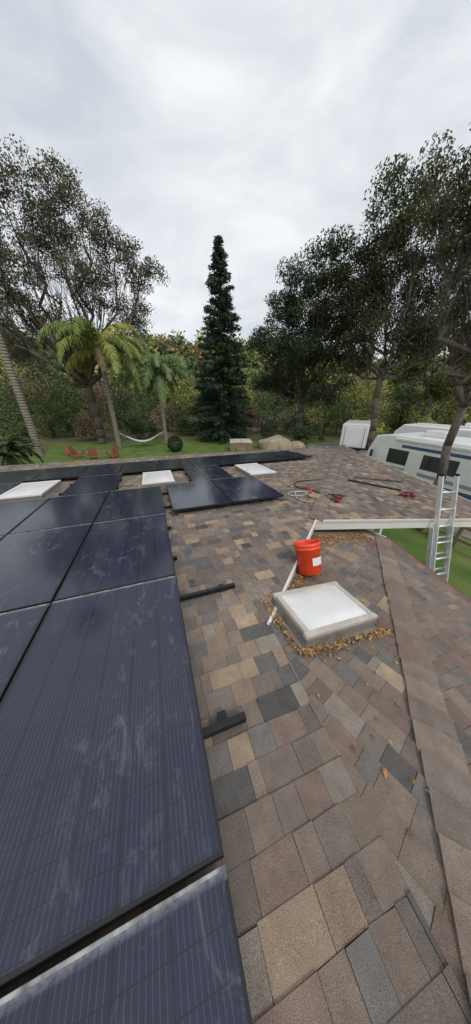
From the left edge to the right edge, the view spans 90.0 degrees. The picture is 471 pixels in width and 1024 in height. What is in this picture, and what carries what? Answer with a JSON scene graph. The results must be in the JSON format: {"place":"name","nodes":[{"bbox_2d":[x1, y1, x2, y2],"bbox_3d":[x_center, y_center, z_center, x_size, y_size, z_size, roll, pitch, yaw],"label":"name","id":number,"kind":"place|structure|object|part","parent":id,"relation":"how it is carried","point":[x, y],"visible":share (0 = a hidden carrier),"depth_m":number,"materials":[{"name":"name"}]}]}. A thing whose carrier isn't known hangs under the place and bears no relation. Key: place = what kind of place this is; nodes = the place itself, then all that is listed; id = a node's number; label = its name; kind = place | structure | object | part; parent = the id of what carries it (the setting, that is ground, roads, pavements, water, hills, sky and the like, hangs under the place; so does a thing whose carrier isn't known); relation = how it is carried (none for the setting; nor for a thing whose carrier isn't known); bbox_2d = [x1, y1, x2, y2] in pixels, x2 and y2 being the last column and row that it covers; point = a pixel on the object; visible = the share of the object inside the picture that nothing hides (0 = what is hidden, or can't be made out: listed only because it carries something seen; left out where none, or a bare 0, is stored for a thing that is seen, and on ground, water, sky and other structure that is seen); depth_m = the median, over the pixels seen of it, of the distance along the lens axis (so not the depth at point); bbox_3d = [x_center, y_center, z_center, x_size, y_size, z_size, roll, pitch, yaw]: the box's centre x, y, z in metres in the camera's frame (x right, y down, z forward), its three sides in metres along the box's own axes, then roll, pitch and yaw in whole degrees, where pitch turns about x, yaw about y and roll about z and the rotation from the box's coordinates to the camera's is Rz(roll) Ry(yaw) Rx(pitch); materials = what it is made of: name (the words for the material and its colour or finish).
{"place":"outdoors","nodes":[
{"label":"outdoors","id":0,"kind":"place"},
{"bbox_2d":[0,357,470,598],"bbox_3d":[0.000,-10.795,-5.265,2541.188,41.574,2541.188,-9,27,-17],"label":"ground","id":1,"kind":"structure","parent":0,"point":[413,541],"depth_m":25.00,"materials":[{"name":"green plant"}]},
{"bbox_2d":[0,436,43,465],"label":"sago palm","id":2,"kind":"object","parent":1,"relation":"on","point":[7,451],"visible":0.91,"depth_m":16.14,"materials":[{"name":"green plant"}]},
{"bbox_2d":[0,330,44,455],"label":"fan palm tree","id":3,"kind":"object","parent":1,"relation":"on","point":[17,390],"visible":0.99,"depth_m":19.62,"materials":[{"name":"grey plant"}]},
{"bbox_2d":[60,443,73,455],"bbox_3d":[-15.491,-5.844,21.803,0.998,1.189,0.869,-15,30,-28],"label":"adirondack chair","id":4,"kind":"object","parent":1,"relation":"on","point":[66,452],"visible":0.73,"depth_m":21.59,"materials":[{"name":"red wood"}]},
{"bbox_2d":[67,445,84,458],"bbox_3d":[-14.135,-5.375,20.842,0.869,1.189,0.998,5,27,11],"label":"adirondack chair","id":5,"kind":"object","parent":1,"relation":"on","point":[73,452],"visible":1,"depth_m":20.70,"materials":[{"name":"red wood"}]},
{"bbox_2d":[0,133,170,443],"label":"oak tree","id":6,"kind":"object","parent":1,"relation":"on","point":[11,297],"visible":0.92,"depth_m":20.89,"materials":[{"name":"green plant"}]},
{"bbox_2d":[36,316,142,447],"bbox_3d":[-12.529,-11.944,22.759,8.094,11.317,8.797,-9,27,-17],"label":"queen palm tree","id":7,"kind":"object","parent":1,"relation":"on","point":[106,345],"visible":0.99,"depth_m":20.69,"materials":[{"name":"green plant"}]},
{"bbox_2d":[119,431,162,442],"bbox_3d":[-10.156,-8.229,25.811,4.765,1.162,1.237,-9,27,-17],"label":"hammock","id":8,"kind":"object","parent":7,"relation":"hanging from","point":[143,441],"visible":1,"depth_m":26.07,"materials":[{"name":"grey fabric"}]},
{"bbox_2d":[86,446,98,458],"bbox_3d":[-12.458,-5.205,20.495,0.869,1.189,0.997,-16,30,-29],"label":"adirondack chair","id":9,"kind":"object","parent":1,"relation":"on","point":[92,454],"visible":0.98,"depth_m":20.23,"materials":[{"name":"red wood"}]},
{"bbox_2d":[106,445,119,458],"bbox_3d":[-10.885,-5.404,20.902,0.997,1.189,0.869,13,29,25],"label":"adirondack chair","id":10,"kind":"object","parent":1,"relation":"on","point":[114,452],"visible":1,"depth_m":20.75,"materials":[{"name":"red wood"}]},
{"bbox_2d":[125,351,193,444],"bbox_3d":[-7.757,-11.910,25.151,6.954,9.159,6.215,5,26,10],"label":"queen palm tree","id":11,"kind":"object","parent":1,"relation":"on","point":[151,374],"visible":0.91,"depth_m":23.02,"materials":[{"name":"green plant"}]},
{"bbox_2d":[167,436,182,451],"bbox_3d":[-5.979,-6.741,23.344,1.605,1.638,1.650,-9,27,-17],"label":"round shrub","id":12,"kind":"object","parent":1,"relation":"on","point":[171,440],"visible":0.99,"depth_m":23.07,"materials":[{"name":"green plant"}]},
{"bbox_2d":[188,234,255,443],"bbox_3d":[-1.772,-17.479,26.102,8.449,18.783,8.346,-9,27,-17],"label":"redwood tree","id":13,"kind":"object","parent":1,"relation":"on","point":[215,389],"visible":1,"depth_m":25.81,"materials":[{"name":"green plant"}]},
{"bbox_2d":[173,422,284,435],"bbox_3d":[-0.312,-12.297,34.622,17.066,1.550,1.220,-7,27,-14],"label":"iron fence","id":14,"kind":"object","parent":1,"relation":"on","point":[203,433],"visible":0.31,"depth_m":32.97,"materials":[{"name":"metal"}]},
{"bbox_2d":[0,315,467,412],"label":"distant hill trees","id":15,"kind":"object","parent":1,"relation":"on","point":[189,355],"visible":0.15,"depth_m":75.53,"materials":[{"name":"green plant"}]},
{"bbox_2d":[0,353,470,438],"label":"background trees","id":16,"kind":"object","parent":1,"relation":"on","point":[48,407],"visible":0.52,"depth_m":34.96,"materials":[{"name":"green plant"}]},
{"bbox_2d":[0,405,470,446],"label":"shrubs","id":17,"kind":"object","parent":1,"relation":"on","point":[89,427],"visible":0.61,"depth_m":27.97,"materials":[{"name":"green plant"}]},
{"bbox_2d":[230,439,251,451],"bbox_3d":[0.532,-6.786,23.974,2.221,0.980,2.440,-1,26,-2],"label":"hot tub","id":18,"kind":"object","parent":1,"relation":"on","point":[237,445],"visible":0.91,"depth_m":23.22,"materials":[{"name":"plastic"}]},
{"bbox_2d":[257,435,291,449],"bbox_3d":[4.272,-7.368,24.837,3.815,1.369,2.652,-9,27,-17],"label":"boulder","id":19,"kind":"object","parent":1,"relation":"on","point":[276,442],"visible":0.79,"depth_m":24.06,"materials":[{"name":"stone"}]},
{"bbox_2d":[291,441,304,447],"bbox_3d":[6.453,-7.141,25.063,1.928,0.822,1.741,-9,27,-17],"label":"boulder","id":20,"kind":"object","parent":1,"relation":"on","point":[297,444],"visible":0.47,"depth_m":24.55,"materials":[{"name":"stone"}]},
{"bbox_2d":[243,223,369,440],"bbox_3d":[6.683,-15.618,24.019,12.528,17.353,8.616,8,27,15],"label":"oak tree","id":21,"kind":"object","parent":1,"relation":"on","point":[310,352],"visible":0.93,"depth_m":22.44,"materials":[{"name":"green plant"}]},
{"bbox_2d":[322,129,470,450],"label":"oak tree","id":22,"kind":"object","parent":1,"relation":"on","point":[378,277],"visible":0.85,"depth_m":18.25,"materials":[{"name":"green plant"}]},
{"bbox_2d":[378,307,470,422],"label":"oak tree","id":23,"kind":"object","parent":1,"relation":"on","point":[436,389],"visible":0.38,"depth_m":24.98,"materials":[{"name":"green plant"}]},
{"bbox_2d":[408,123,470,530],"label":"oak tree","id":24,"kind":"object","parent":1,"relation":"on","point":[445,213],"visible":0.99,"depth_m":7.04,"materials":[{"name":"green plant"}]},
{"bbox_2d":[425,473,460,581],"bbox_3d":[3.791,1.260,4.421,0.500,3.750,1.390,-1,26,-3],"label":"extension ladder","id":25,"kind":"object","parent":1,"relation":"on","point":[432,543],"visible":0.47,"depth_m":4.28,"materials":[{"name":"metal"}]},
{"bbox_2d":[426,527,470,547],"bbox_3d":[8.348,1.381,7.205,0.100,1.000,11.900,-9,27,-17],"label":"picnic table","id":26,"kind":"object","parent":1,"relation":"on","point":[456,538],"visible":0.12,"depth_m":8.32,"materials":[{"name":"brown wood"}]},
{"bbox_2d":[0,0,470,363],"label":"sky","id":27,"kind":"structure","parent":0,"point":[263,126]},
{"bbox_2d":[366,529,385,537],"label":"porch end trim","id":28,"kind":"structure","parent":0,"point":[380,535],"depth_m":4.17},
{"bbox_2d":[307,441,470,539],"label":"driveway","id":29,"kind":"structure","parent":0,"point":[466,534],"depth_m":23.91,"materials":[{"name":"grey concrete"}]},
{"bbox_2d":[339,420,370,449],"bbox_3d":[12.875,-8.254,25.130,2.400,2.596,6.542,14,29,26],"label":"cargo trailer","id":30,"kind":"object","parent":29,"relation":"on","point":[354,434],"visible":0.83,"depth_m":22.52,"materials":[{"name":"grey metal"}]},
{"bbox_3d":[11.298,-7.190,22.498,1.900,1.700,0.030,14,29,26],"label":"rear door","id":31,"kind":"part","parent":30,"relation":"part of","materials":[{"name":"white metal"}]},
{"bbox_2d":[367,430,470,500],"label":"motorhome","id":32,"kind":"object","parent":29,"relation":"on","point":[417,454],"visible":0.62,"depth_m":11.41,"materials":[{"name":"white plastic"}]},
{"bbox_2d":[387,449,407,464],"bbox_3d":[8.606,-2.951,12.552,0.020,0.650,1.000,-10,28,-20],"label":"window","id":33,"kind":"structure","parent":32,"relation":"in","point":[396,456],"depth_m":12.52,"materials":[{"name":"black glass"}]},
{"bbox_2d":[386,448,408,465],"bbox_3d":[8.610,-2.952,12.553,0.020,0.740,1.090,-10,28,-20],"label":"window frame","id":34,"kind":"structure","parent":32,"relation":"in","point":[389,448],"depth_m":12.45,"materials":[{"name":"grey rubber"}]},
{"bbox_2d":[403,451,423,476],"bbox_3d":[8.956,-2.138,12.026,0.030,1.800,0.660,-10,28,-20],"label":"door","id":35,"kind":"structure","parent":32,"relation":"in","point":[414,459],"depth_m":11.85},
{"bbox_2d":[421,456,457,475],"bbox_3d":[9.384,-2.143,10.896,0.020,0.600,1.400,-10,28,-20],"label":"window","id":36,"kind":"structure","parent":32,"relation":"in","point":[429,463],"depth_m":11.01,"materials":[{"name":"black glass"}]},
{"bbox_2d":[419,455,459,476],"bbox_3d":[9.388,-2.144,10.897,0.020,0.690,1.490,-10,28,-20],"label":"window frame","id":37,"kind":"structure","parent":32,"relation":"in","point":[424,455],"depth_m":10.94,"materials":[{"name":"black glass"}]},
{"bbox_2d":[394,423,470,437],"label":"travel trailer","id":38,"kind":"object","parent":29,"relation":"on","point":[464,431],"visible":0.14,"depth_m":15.55,"materials":[{"name":"white plastic"}]},
{"bbox_2d":[385,537,470,775],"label":"porch roof shingles","id":39,"kind":"object","parent":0,"point":[442,609],"visible":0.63,"depth_m":2.13,"materials":[{"name":"brown tile"}]},
{"bbox_2d":[375,537,470,1012],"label":"porch hip caps","id":40,"kind":"object","parent":39,"relation":"on","point":[446,773],"visible":0.99,"depth_m":1.22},
{"bbox_2d":[387,537,470,600],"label":"porch drip edge","id":41,"kind":"object","parent":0,"point":[431,570],"visible":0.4,"depth_m":3.19,"materials":[{"name":"brown metal"}]},
{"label":"house walls","id":42,"kind":"object","parent":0,"visible":0},
{"bbox_2d":[168,508,405,1023],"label":"roof deck","id":43,"kind":"structure","parent":42,"relation":"on","point":[301,861],"depth_m":0.82,"materials":[{"name":"brown wood"}]},
{"bbox_2d":[0,446,470,1023],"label":"roof shingles","id":44,"kind":"object","parent":43,"relation":"on","point":[394,962],"visible":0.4,"depth_m":1.00,"materials":[{"name":"brown tile"}]},
{"bbox_2d":[0,480,62,502],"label":"skylight","id":45,"kind":"object","parent":44,"relation":"on","point":[33,490],"visible":0.98,"depth_m":5.16,"materials":[{"name":"plastic"}]},
{"bbox_2d":[141,470,175,487],"bbox_3d":[-2.042,-0.888,6.203,0.840,0.152,1.340,-9,24,-17],"label":"skylight","id":46,"kind":"object","parent":44,"relation":"on","point":[158,478],"visible":0.95,"depth_m":5.89,"materials":[{"name":"plastic"}]},
{"bbox_2d":[26,452,311,739],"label":"panel mounting rails","id":47,"kind":"object","parent":44,"relation":"on","point":[223,723],"visible":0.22,"depth_m":1.31,"materials":[{"name":"black metal"}]},
{"bbox_2d":[0,482,22,494],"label":"solar panel","id":48,"kind":"object","parent":47,"relation":"attached to","point":[5,487],"visible":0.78,"depth_m":5.60,"materials":[{"name":"blue glass"}]},
{"bbox_2d":[0,603,50,702],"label":"solar panel","id":49,"kind":"object","parent":47,"relation":"attached to","point":[19,629],"visible":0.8,"depth_m":1.74,"materials":[{"name":"blue glass"}]},
{"bbox_2d":[0,497,50,535],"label":"solar panel","id":50,"kind":"object","parent":47,"relation":"on","point":[14,514],"visible":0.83,"depth_m":4.07,"materials":[{"name":"blue glass"}]},
{"bbox_2d":[0,468,50,483],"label":"solar panel","id":51,"kind":"object","parent":47,"relation":"on","point":[23,476],"visible":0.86,"depth_m":6.64,"materials":[{"name":"blue glass"}]},
{"bbox_2d":[0,523,91,613],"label":"solar panel","id":52,"kind":"object","parent":47,"relation":"attached to","point":[35,566],"visible":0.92,"depth_m":2.60,"materials":[{"name":"blue glass"}]},
{"bbox_2d":[7,491,108,534],"bbox_3d":[-2.946,-0.052,4.177,1.052,0.038,1.708,-9,24,-17],"label":"solar panel","id":53,"kind":"object","parent":47,"relation":"attached to","point":[63,511],"visible":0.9,"depth_m":3.97,"materials":[{"name":"blue glass"}]},
{"bbox_2d":[29,465,88,481],"bbox_3d":[-5.107,-1.171,6.977,1.052,0.036,1.708,-9,24,-17],"label":"solar panel","id":54,"kind":"object","parent":47,"relation":"on","point":[57,473],"visible":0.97,"depth_m":6.76,"materials":[{"name":"blue glass"}]},
{"bbox_2d":[59,473,122,495],"bbox_3d":[-3.411,-0.698,5.749,1.052,0.036,1.708,-9,24,-17],"label":"solar panel","id":55,"kind":"object","parent":47,"relation":"on","point":[94,484],"visible":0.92,"depth_m":5.57,"materials":[{"name":"blue glass"}]},
{"bbox_2d":[76,463,123,477],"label":"solar panel","id":56,"kind":"object","parent":47,"relation":"on","point":[102,469],"visible":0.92,"depth_m":7.14,"materials":[{"name":"blue glass"}]},
{"bbox_2d":[0,576,223,989],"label":"solar panel","id":57,"kind":"object","parent":47,"relation":"attached to","point":[108,814],"visible":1,"depth_m":1.05,"materials":[{"name":"blue glass"}]},
{"bbox_2d":[54,513,175,601],"bbox_3d":[-1.375,0.414,2.974,1.052,0.037,1.708,-9,24,-17],"label":"solar panel","id":58,"kind":"object","parent":47,"relation":"on","point":[114,554],"visible":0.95,"depth_m":2.68,"materials":[{"name":"blue glass"}]},
{"bbox_2d":[0,864,252,1023],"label":"solar panel","id":59,"kind":"object","parent":47,"relation":"on","point":[175,958],"visible":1,"depth_m":0.67,"materials":[{"name":"blue glass"}]},
{"bbox_2d":[94,486,164,522],"bbox_3d":[-1.934,-0.206,4.488,1.052,0.037,1.708,-9,24,-17],"label":"solar panel","id":60,"kind":"object","parent":47,"relation":"attached to","point":[130,503],"visible":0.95,"depth_m":4.28,"materials":[{"name":"blue glass"}]},
{"bbox_2d":[119,460,157,473],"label":"solar panel","id":61,"kind":"object","parent":47,"relation":"on","point":[138,466],"visible":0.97,"depth_m":7.38,"materials":[{"name":"blue glass"}]},
{"bbox_2d":[157,458,193,470],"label":"solar panel","id":62,"kind":"object","parent":47,"relation":"on","point":[172,464],"visible":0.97,"depth_m":7.71,"materials":[{"name":"blue glass"}]},
{"bbox_2d":[166,480,231,511],"bbox_3d":[-0.839,-0.397,4.888,1.052,0.036,1.708,-9,24,-17],"label":"solar panel","id":63,"kind":"object","parent":47,"relation":"on","point":[194,495],"visible":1,"depth_m":4.65,"materials":[{"name":"blue glass"}]},
{"bbox_2d":[187,456,226,466],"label":"solar panel","id":64,"kind":"object","parent":47,"relation":"on","point":[203,461],"visible":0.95,"depth_m":8.06,"materials":[{"name":"blue glass"}]},
{"bbox_2d":[184,465,233,481],"bbox_3d":[-0.799,-1.090,6.553,1.052,0.038,1.708,-9,24,-17],"label":"solar panel","id":65,"kind":"object","parent":47,"relation":"on","point":[204,473],"visible":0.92,"depth_m":6.42,"materials":[{"name":"blue glass"}]},
{"bbox_2d":[215,454,256,464],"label":"solar panel","id":66,"kind":"object","parent":47,"relation":"on","point":[233,459],"visible":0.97,"depth_m":8.33,"materials":[{"name":"blue glass"}]},
{"bbox_2d":[211,476,283,503],"bbox_3d":[0.174,-0.549,5.200,1.052,0.036,1.708,-9,24,-17],"label":"solar panel","id":67,"kind":"object","parent":47,"relation":"on","point":[241,489],"visible":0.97,"depth_m":4.97,"materials":[{"name":"blue glass"}]},
{"bbox_2d":[241,452,284,461],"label":"solar panel","id":68,"kind":"object","parent":47,"relation":"on","point":[261,456],"visible":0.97,"depth_m":8.62,"materials":[{"name":"blue glass"}]},
{"bbox_2d":[266,450,310,459],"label":"solar panel","id":69,"kind":"object","parent":47,"relation":"on","point":[286,454],"visible":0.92,"depth_m":9.00,"materials":[{"name":"blue glass"}]},
{"bbox_2d":[233,463,276,478],"bbox_3d":[0.545,-1.236,6.902,0.820,0.152,1.440,-9,24,-17],"label":"skylight","id":70,"kind":"object","parent":44,"relation":"on","point":[255,470],"visible":0.98,"depth_m":6.58,"materials":[{"name":"plastic"}]},
{"bbox_2d":[288,491,311,502],"bbox_3d":[1.291,-0.325,4.807,0.440,0.064,0.707,4,26,8],"label":"extension cord","id":71,"kind":"object","parent":44,"relation":"on","point":[295,495],"visible":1,"depth_m":4.85,"materials":[{"name":"grey plastic"}]},
{"bbox_2d":[295,485,316,491],"bbox_3d":[1.584,-0.536,5.302,0.279,0.060,0.582,-9,27,-17],"label":"power cable","id":72,"kind":"object","parent":44,"relation":"on","point":[307,487],"visible":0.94,"depth_m":5.23,"materials":[{"name":"red plastic"}]},
{"bbox_2d":[309,493,320,499],"bbox_3d":[1.597,-0.319,4.739,0.187,0.064,0.200,22,33,37],"label":"parts box","id":73,"kind":"object","parent":44,"relation":"on","point":[314,496],"visible":0.82,"depth_m":4.71,"materials":[{"name":"cardboard"}]},
{"bbox_2d":[294,479,344,498],"bbox_3d":[1.810,-0.535,5.297,0.830,0.103,1.400,-2,26,-4],"label":"air hose","id":74,"kind":"object","parent":44,"relation":"on","point":[317,491],"visible":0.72,"depth_m":5.23,"materials":[{"name":"red rubber"}]},
{"bbox_2d":[220,466,428,836],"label":"leaf litter","id":75,"kind":"object","parent":44,"relation":"on","point":[340,641],"visible":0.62,"depth_m":1.94,"materials":[{"name":"brown plant"}]},
{"bbox_2d":[307,649,446,928],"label":"roof deck","id":76,"kind":"structure","parent":43,"relation":"attached to","point":[380,758],"depth_m":1.22,"materials":[{"name":"brown wood"}]},
{"bbox_2d":[267,519,316,625],"bbox_3d":[0.784,0.556,2.870,0.024,0.197,2.284,13,29,24],"label":"rake board","id":77,"kind":"object","parent":76,"relation":"attached to","point":[292,573],"visible":0.36,"depth_m":2.51,"materials":[{"name":"white paint"}]},
{"bbox_2d":[269,529,467,999],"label":"roof shingles","id":78,"kind":"object","parent":76,"relation":"on","point":[392,801],"visible":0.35,"depth_m":1.32,"materials":[{"name":"brown tile"}]},
{"bbox_2d":[293,539,321,575],"bbox_3d":[0.819,0.504,2.643,0.303,0.348,0.300,-5,4,39],"label":"orange bucket","id":79,"kind":"object","parent":78,"relation":"on","point":[308,555],"visible":1,"depth_m":2.53,"materials":[{"name":"plastic"}]},
{"bbox_2d":[265,581,379,654],"bbox_3d":[0.768,0.854,2.078,0.830,0.143,0.580,-2,22,-24],"label":"skylight","id":80,"kind":"object","parent":78,"relation":"on","point":[320,614],"visible":0.95,"depth_m":1.96,"materials":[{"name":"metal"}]},
{"bbox_2d":[314,521,470,529],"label":"eave fascia","id":81,"kind":"structure","parent":43,"relation":"attached to","point":[356,525],"depth_m":4.08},
{"bbox_2d":[316,518,470,522],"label":"eave drip edge","id":82,"kind":"object","parent":81,"relation":"attached to","point":[379,520],"visible":0.78,"depth_m":4.03,"materials":[{"name":"white metal"}]},
{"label":"side roof deck","id":83,"kind":"object","parent":43,"relation":"on","visible":0},
{"bbox_2d":[308,445,345,520],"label":"side hip caps","id":84,"kind":"object","parent":83,"relation":"on","point":[318,511],"visible":0.95,"depth_m":5.12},
{"bbox_2d":[323,446,470,519],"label":"side roof shingles","id":85,"kind":"object","parent":83,"relation":"on","point":[361,501],"visible":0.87,"depth_m":5.30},
{"bbox_2d":[332,495,342,502],"bbox_3d":[1.970,-0.267,4.633,0.188,0.078,0.212,-23,34,-38],"label":"cordless drill","id":86,"kind":"object","parent":85,"relation":"on","point":[337,498],"visible":1,"depth_m":4.60,"materials":[{"name":"red plastic"}]},
{"bbox_2d":[347,479,400,490],"bbox_3d":[3.434,-0.674,5.861,1.208,0.152,0.046,10,28,20],"label":"spare rail","id":87,"kind":"object","parent":85,"relation":"on","point":[374,485],"visible":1,"depth_m":5.84,"materials":[{"name":"black metal"}]},
{"bbox_2d":[354,477,403,482],"bbox_3d":[3.880,-0.874,6.375,1.378,0.161,0.028,0,26,0],"label":"spare rail","id":88,"kind":"object","parent":85,"relation":"on","point":[378,479],"visible":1,"depth_m":6.37,"materials":[{"name":"black metal"}]},
{"bbox_2d":[399,492,409,496],"bbox_3d":[3.826,-0.403,5.338,0.188,0.078,0.212,18,31,33],"label":"cordless drill","id":89,"kind":"object","parent":85,"relation":"on","point":[406,495],"visible":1,"depth_m":5.29,"materials":[{"name":"red plastic"}]},
{"bbox_2d":[403,491,415,497],"bbox_3d":[3.976,-0.411,5.391,0.212,0.078,0.188,11,28,21],"label":"cordless drill","id":90,"kind":"object","parent":85,"relation":"on","point":[412,494],"visible":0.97,"depth_m":5.39,"materials":[{"name":"red plastic"}]}
]}

